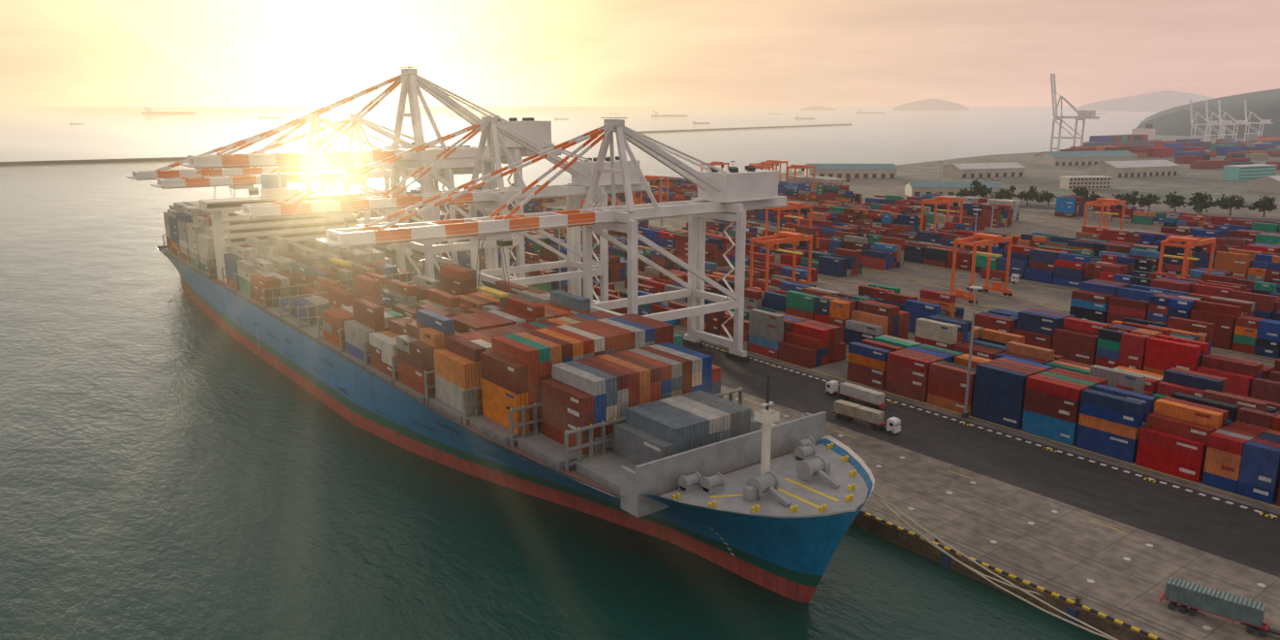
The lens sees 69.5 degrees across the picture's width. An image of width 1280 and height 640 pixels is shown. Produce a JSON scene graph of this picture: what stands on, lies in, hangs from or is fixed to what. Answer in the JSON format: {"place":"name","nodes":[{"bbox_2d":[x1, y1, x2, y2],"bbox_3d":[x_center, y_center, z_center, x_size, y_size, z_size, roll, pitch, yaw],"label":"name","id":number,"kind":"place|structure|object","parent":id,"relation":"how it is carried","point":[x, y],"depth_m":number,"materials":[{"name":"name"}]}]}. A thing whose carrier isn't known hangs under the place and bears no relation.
{"place":"outdoors","nodes":[
{"label":"outdoors","id":0,"kind":"place"},
{"bbox_2d":[0,105,1244,639],"bbox_3d":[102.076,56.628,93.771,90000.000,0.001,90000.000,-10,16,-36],"label":"sea water","id":1,"kind":"structure","parent":0,"point":[176,462],"depth_m":192.06,"materials":[{"name":"teal liquid"}]},
{"bbox_2d":[141,106,195,114],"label":"ship","id":2,"kind":"object","parent":1,"relation":"on","point":[149,110],"depth_m":7821.72,"materials":[{"name":"grey metal"}]},
{"bbox_2d":[257,114,284,118],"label":"ship","id":3,"kind":"object","parent":1,"relation":"on","point":[261,116],"depth_m":5469.65,"materials":[{"name":"grey metal"}]},
{"bbox_2d":[0,124,851,165],"bbox_3d":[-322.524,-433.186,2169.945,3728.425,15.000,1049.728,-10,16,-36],"label":"breakwaters","id":4,"kind":"object","parent":1,"relation":"in","point":[90,161],"depth_m":1282.25,"materials":[{"name":"grey concrete"}]},
{"bbox_2d":[156,245,874,602],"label":"ship hull","id":5,"kind":"object","parent":1,"relation":"on","point":[788,555],"depth_m":182.13,"materials":[{"name":"blue metal"}]},
{"bbox_2d":[184,276,734,555],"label":"ship hull markings","id":6,"kind":"object","parent":5,"relation":"on","point":[343,390],"depth_m":199.57,"materials":[{"name":"paint"}]},
{"bbox_2d":[159,165,868,517],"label":"ship deck fittings","id":7,"kind":"object","parent":5,"relation":"on","point":[788,468],"depth_m":158.02,"materials":[{"name":"grey metal"}]},
{"bbox_2d":[163,200,761,464],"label":"shipping containers","id":8,"kind":"object","parent":7,"relation":"on","point":[569,360],"depth_m":190.45,"materials":[{"name":"metal"}]},
{"bbox_2d":[651,110,686,116],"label":"ship","id":9,"kind":"object","parent":1,"relation":"on","point":[655,113],"depth_m":6212.23,"materials":[{"name":"grey metal"}]},
{"bbox_2d":[800,105,837,110],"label":"island","id":10,"kind":"structure","parent":1,"relation":"on","point":[816,108],"depth_m":13526.44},
{"bbox_2d":[855,108,885,113],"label":"ship","id":11,"kind":"object","parent":1,"relation":"on","point":[859,110],"depth_m":8525.06,"materials":[{"name":"grey metal"}]},
{"bbox_2d":[1082,124,1162,147],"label":"cargo ship","id":12,"kind":"object","parent":1,"relation":"on","point":[1142,137],"depth_m":1688.52,"materials":[{"name":"grey metal"}]},
{"bbox_2d":[0,0,1279,106],"label":"sky","id":13,"kind":"structure","parent":0,"point":[53,52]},
{"bbox_2d":[373,245,1279,639],"bbox_3d":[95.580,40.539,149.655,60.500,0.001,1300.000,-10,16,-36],"label":"quay apron","id":14,"kind":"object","parent":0,"point":[1197,540],"depth_m":170.89,"materials":[{"name":"concrete"}]},
{"bbox_2d":[418,259,439,272],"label":"truck","id":15,"kind":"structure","parent":14,"relation":"on","point":[421,263],"depth_m":425.12,"materials":[{"name":"white"}]},
{"bbox_2d":[374,194,1279,639],"bbox_3d":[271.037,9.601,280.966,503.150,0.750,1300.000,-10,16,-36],"label":"road markings","id":16,"kind":"object","parent":14,"relation":"on","point":[1077,602],"depth_m":168.59,"materials":[{"name":"white paint"}]},
{"bbox_2d":[831,399,902,434],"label":"container truck","id":17,"kind":"object","parent":14,"relation":"on","point":[846,410],"depth_m":215.88,"materials":[{"name":"white metal"}]},
{"bbox_2d":[1159,576,1279,636],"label":"truck","id":18,"kind":"object","parent":14,"relation":"on","point":[1249,613],"depth_m":134.00,"materials":[{"name":"teal"}]},
{"bbox_2d":[379,152,1279,639],"bbox_3d":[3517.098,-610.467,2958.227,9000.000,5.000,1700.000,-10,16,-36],"label":"terminal ground","id":19,"kind":"structure","parent":0,"point":[1031,224],"depth_m":373.58,"materials":[{"name":"concrete"}]},
{"bbox_2d":[125,115,433,258],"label":"ship-to-shore crane","id":20,"kind":"object","parent":19,"relation":"on","point":[167,172],"depth_m":422.15,"materials":[{"name":"paint"}]},
{"bbox_2d":[150,112,481,264],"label":"ship-to-shore crane","id":21,"kind":"object","parent":19,"relation":"on","point":[447,170],"depth_m":384.76,"materials":[{"name":"paint"}]},
{"bbox_2d":[180,65,562,286],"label":"ship-to-shore crane","id":22,"kind":"object","parent":19,"relation":"on","point":[411,81],"depth_m":342.06,"materials":[{"name":"paint"}]},
{"bbox_2d":[232,115,650,303],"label":"ship-to-shore crane","id":23,"kind":"object","parent":19,"relation":"on","point":[577,188],"depth_m":301.64,"materials":[{"name":"paint"}]},
{"bbox_2d":[314,117,789,362],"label":"ship-to-shore crane","id":24,"kind":"object","parent":19,"relation":"on","point":[722,194],"depth_m":252.43,"materials":[{"name":"paint"}]},
{"bbox_2d":[558,227,561,290],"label":"light mast","id":25,"kind":"object","parent":19,"relation":"on","point":[559,258],"depth_m":357.91,"materials":[{"name":"grey"}]},
{"bbox_2d":[580,194,618,209],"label":"gantry crane","id":26,"kind":"object","parent":19,"relation":"on","point":[609,200],"depth_m":507.88,"materials":[{"name":"orange metal"}]},
{"bbox_2d":[632,175,668,204],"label":"gantry crane","id":27,"kind":"object","parent":19,"relation":"on","point":[651,177],"depth_m":655.53,"materials":[{"name":"orange metal"}]},
{"bbox_2d":[657,178,664,226],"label":"light mast","id":28,"kind":"object","parent":19,"relation":"on","point":[661,195],"depth_m":536.33,"materials":[{"name":"grey metal"}]},
{"bbox_2d":[701,160,729,171],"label":"gantry crane","id":29,"kind":"object","parent":19,"relation":"on","point":[715,163],"depth_m":814.76,"materials":[{"name":"orange metal"}]},
{"bbox_2d":[749,164,774,170],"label":"gantry crane","id":30,"kind":"object","parent":19,"relation":"on","point":[762,167],"depth_m":771.33,"materials":[{"name":"orange metal"}]},
{"bbox_2d":[749,161,777,170],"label":"gantry crane","id":31,"kind":"object","parent":19,"relation":"on","point":[767,163],"depth_m":810.80,"materials":[{"name":"orange metal"}]},
{"bbox_2d":[764,159,787,184],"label":"gantry crane","id":32,"kind":"object","parent":19,"relation":"on","point":[777,162],"depth_m":842.01,"materials":[{"name":"orange metal"}]},
{"bbox_2d":[749,230,812,291],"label":"gantry crane","id":33,"kind":"object","parent":19,"relation":"on","point":[784,236],"depth_m":359.32,"materials":[{"name":"orange metal"}]},
{"bbox_2d":[761,201,812,253],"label":"gantry crane","id":34,"kind":"object","parent":19,"relation":"on","point":[797,205],"depth_m":472.27,"materials":[{"name":"orange metal"}]},
{"bbox_2d":[786,164,815,182],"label":"gantry crane","id":35,"kind":"object","parent":19,"relation":"on","point":[799,167],"depth_m":773.32,"materials":[{"name":"orange metal"}]},
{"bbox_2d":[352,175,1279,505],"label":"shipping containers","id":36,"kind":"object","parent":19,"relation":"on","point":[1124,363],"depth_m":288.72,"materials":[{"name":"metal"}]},
{"bbox_2d":[930,223,944,228],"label":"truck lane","id":37,"kind":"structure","parent":19,"relation":"on","point":[940,226],"depth_m":551.62,"materials":[{"name":"white"}]},
{"bbox_2d":[937,160,943,193],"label":"light mast","id":38,"kind":"object","parent":19,"relation":"on","point":[940,174],"depth_m":697.31,"materials":[{"name":"grey metal"}]},
{"bbox_2d":[919,195,964,230],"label":"gantry crane","id":39,"kind":"object","parent":19,"relation":"on","point":[937,200],"depth_m":502.32,"materials":[{"name":"orange metal"}]},
{"bbox_2d":[954,187,971,196],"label":"tree","id":40,"kind":"object","parent":19,"relation":"on","point":[964,192],"depth_m":710.75,"materials":[{"name":"green plant"}]},
{"bbox_2d":[962,285,985,418],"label":"light mast","id":41,"kind":"object","parent":19,"relation":"on","point":[965,414],"depth_m":219.12,"materials":[{"name":"grey metal"}]},
{"bbox_2d":[968,208,982,285],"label":"light mast","id":42,"kind":"object","parent":19,"relation":"on","point":[975,209],"depth_m":377.50,"materials":[{"name":"grey"}]},
{"bbox_2d":[945,232,1012,303],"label":"gantry crane","id":43,"kind":"object","parent":19,"relation":"on","point":[992,238],"depth_m":356.12,"materials":[{"name":"orange metal"}]},
{"bbox_2d":[968,179,993,197],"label":"tree","id":44,"kind":"object","parent":19,"relation":"on","point":[979,188],"depth_m":704.11,"materials":[{"name":"green plant"}]},
{"bbox_2d":[989,178,999,232],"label":"light mast","id":45,"kind":"object","parent":19,"relation":"on","point":[995,179],"depth_m":534.77,"materials":[{"name":"grey metal"}]},
{"bbox_2d":[872,489,1118,639],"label":"mooring lines","id":46,"kind":"object","parent":19,"relation":"on","point":[881,499],"depth_m":140.40,"materials":[{"name":"beige fabric"}]},
{"bbox_2d":[978,268,1019,282],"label":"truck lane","id":47,"kind":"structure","parent":19,"relation":"on","point":[1000,274],"depth_m":395.80,"materials":[{"name":"white"}]},
{"bbox_2d":[989,185,1016,199],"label":"tree","id":48,"kind":"object","parent":19,"relation":"on","point":[1007,194],"depth_m":693.14,"materials":[{"name":"green plant"}]},
{"bbox_2d":[857,511,1155,639],"bbox_3d":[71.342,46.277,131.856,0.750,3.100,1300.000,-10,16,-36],"label":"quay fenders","id":49,"kind":"object","parent":19,"relation":"attached to","point":[1072,609],"depth_m":145.04,"materials":[{"name":"black rubber"}]},
{"bbox_2d":[1016,185,1042,205],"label":"tree","id":50,"kind":"object","parent":19,"relation":"on","point":[1032,194],"depth_m":690.37,"materials":[{"name":"green plant"}]},
{"bbox_2d":[1036,190,1056,206],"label":"tree","id":51,"kind":"object","parent":19,"relation":"on","point":[1045,196],"depth_m":684.46,"materials":[{"name":"green plant"}]},
{"bbox_2d":[1039,309,1087,319],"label":"shipping container","id":52,"kind":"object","parent":19,"relation":"on","point":[1061,313],"depth_m":315.16,"materials":[{"name":"white metal"}]},
{"bbox_2d":[1070,186,1090,201],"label":"tree","id":53,"kind":"object","parent":19,"relation":"on","point":[1079,191],"depth_m":669.18,"materials":[{"name":"green plant"}]},
{"bbox_2d":[1087,190,1105,207],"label":"tree","id":54,"kind":"object","parent":19,"relation":"on","point":[1094,197],"depth_m":669.08,"materials":[{"name":"green plant"}]},
{"bbox_2d":[1083,197,1125,229],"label":"gantry crane","id":55,"kind":"object","parent":19,"relation":"on","point":[1103,202],"depth_m":490.99,"materials":[{"name":"orange metal"}]},
{"bbox_2d":[1112,189,1139,205],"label":"tree","id":56,"kind":"object","parent":19,"relation":"on","point":[1131,199],"depth_m":657.57,"materials":[{"name":"green plant"}]},
{"bbox_2d":[1136,192,1161,211],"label":"tree","id":57,"kind":"object","parent":19,"relation":"on","point":[1146,201],"depth_m":650.48,"materials":[{"name":"green plant"}]},
{"bbox_2d":[1019,206,1279,220],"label":"boundary road","id":58,"kind":"structure","parent":19,"relation":"on","point":[1248,218],"depth_m":623.11,"materials":[{"name":"grey asphalt"}]},
{"bbox_2d":[1161,190,1187,212],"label":"tree","id":59,"kind":"object","parent":19,"relation":"on","point":[1173,201],"depth_m":644.95,"materials":[{"name":"green plant"}]},
{"bbox_2d":[1157,235,1217,278],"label":"gantry crane","id":60,"kind":"object","parent":19,"relation":"on","point":[1190,240],"depth_m":349.55,"materials":[{"name":"orange metal"}]},
{"bbox_2d":[1186,191,1215,214],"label":"tree","id":61,"kind":"object","parent":19,"relation":"on","point":[1200,202],"depth_m":636.23,"materials":[{"name":"green plant"}]},
{"bbox_2d":[1213,193,1247,215],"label":"tree","id":62,"kind":"object","parent":19,"relation":"on","point":[1226,202],"depth_m":626.02,"materials":[{"name":"green plant"}]},
{"bbox_2d":[1246,195,1278,217],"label":"tree","id":63,"kind":"object","parent":19,"relation":"on","point":[1265,203],"depth_m":617.98,"materials":[{"name":"green plant"}]},
{"bbox_2d":[824,379,886,408],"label":"semi-trailer truck","id":64,"kind":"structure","parent":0,"point":[870,397],"depth_m":232.44,"materials":[{"name":"white metal"}]},
{"bbox_2d":[892,98,968,110],"bbox_3d":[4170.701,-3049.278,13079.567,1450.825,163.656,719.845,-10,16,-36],"label":"island","id":65,"kind":"structure","parent":0,"point":[932,105],"depth_m":12811.18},
{"bbox_2d":[904,181,1002,197],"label":"warehouse","id":66,"kind":"structure","parent":0,"point":[920,188],"depth_m":754.36,"materials":[{"name":"grey metal"}]},
{"bbox_2d":[942,161,1025,178],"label":"warehouse","id":67,"kind":"structure","parent":0,"point":[983,170],"depth_m":963.47,"materials":[{"name":"grey metal"}]},
{"bbox_2d":[874,140,1279,210],"bbox_3d":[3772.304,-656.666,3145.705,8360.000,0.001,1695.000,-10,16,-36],"label":"ground","id":68,"kind":"structure","parent":0,"point":[1186,181],"depth_m":929.68,"materials":[{"name":"grey concrete"}]},
{"bbox_2d":[804,163,897,178],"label":"warehouse","id":69,"kind":"structure","parent":68,"relation":"on","point":[864,171],"depth_m":952.03,"materials":[{"name":"grey metal"}]},
{"bbox_2d":[1049,73,1099,151],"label":"crane","id":70,"kind":"object","parent":68,"relation":"on","point":[1082,115],"depth_m":1467.72,"materials":[{"name":"paint"}]},
{"bbox_2d":[1059,175,1111,188],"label":"white office","id":71,"kind":"structure","parent":68,"relation":"on","point":[1090,182],"depth_m":825.75,"materials":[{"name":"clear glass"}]},
{"bbox_2d":[1060,135,1279,170],"bbox_3d":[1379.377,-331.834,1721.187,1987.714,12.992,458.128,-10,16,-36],"label":"shipping containers","id":72,"kind":"object","parent":68,"relation":"on","point":[1193,153],"depth_m":1365.35,"materials":[{"name":"metal"}]},
{"bbox_2d":[1189,99,1219,141],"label":"crane","id":73,"kind":"object","parent":68,"relation":"on","point":[1209,123],"depth_m":1774.44,"materials":[{"name":"paint"}]},
{"bbox_2d":[1205,99,1235,141],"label":"crane","id":74,"kind":"object","parent":68,"relation":"on","point":[1226,122],"depth_m":1813.30,"materials":[{"name":"paint"}]},
{"bbox_2d":[1217,99,1248,140],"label":"crane","id":75,"kind":"object","parent":68,"relation":"on","point":[1236,122],"depth_m":1850.99,"materials":[{"name":"paint"}]},
{"bbox_2d":[1221,163,1278,181],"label":"teal office","id":76,"kind":"structure","parent":68,"relation":"on","point":[1237,172],"depth_m":923.92,"materials":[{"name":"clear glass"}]},
{"bbox_2d":[1244,99,1273,140],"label":"crane","id":77,"kind":"object","parent":68,"relation":"on","point":[1264,121],"depth_m":1928.68,"materials":[{"name":"paint"}]},
{"bbox_2d":[1033,150,1137,165],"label":"warehouse","id":78,"kind":"structure","parent":0,"point":[1061,158],"depth_m":1161.79,"materials":[{"name":"grey metal"}]},
{"bbox_2d":[1089,159,1179,177],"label":"warehouse","id":79,"kind":"structure","parent":0,"point":[1134,169],"depth_m":974.29,"materials":[{"name":"grey metal"}]},
{"bbox_2d":[1075,90,1215,111],"bbox_3d":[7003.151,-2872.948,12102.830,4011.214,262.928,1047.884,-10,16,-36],"label":"island","id":80,"kind":"structure","parent":0,"point":[1160,101],"depth_m":11273.80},
{"bbox_2d":[1135,88,1279,138],"bbox_3d":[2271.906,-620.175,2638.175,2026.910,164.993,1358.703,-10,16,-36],"label":"hill","id":81,"kind":"structure","parent":0,"point":[1261,105],"depth_m":2363.39,"materials":[{"name":"plant"}]},
{"bbox_2d":[1247,175,1279,193],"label":"warehouse","id":82,"kind":"structure","parent":0,"point":[1267,184],"depth_m":794.71,"materials":[{"name":"grey metal"}]}
]}

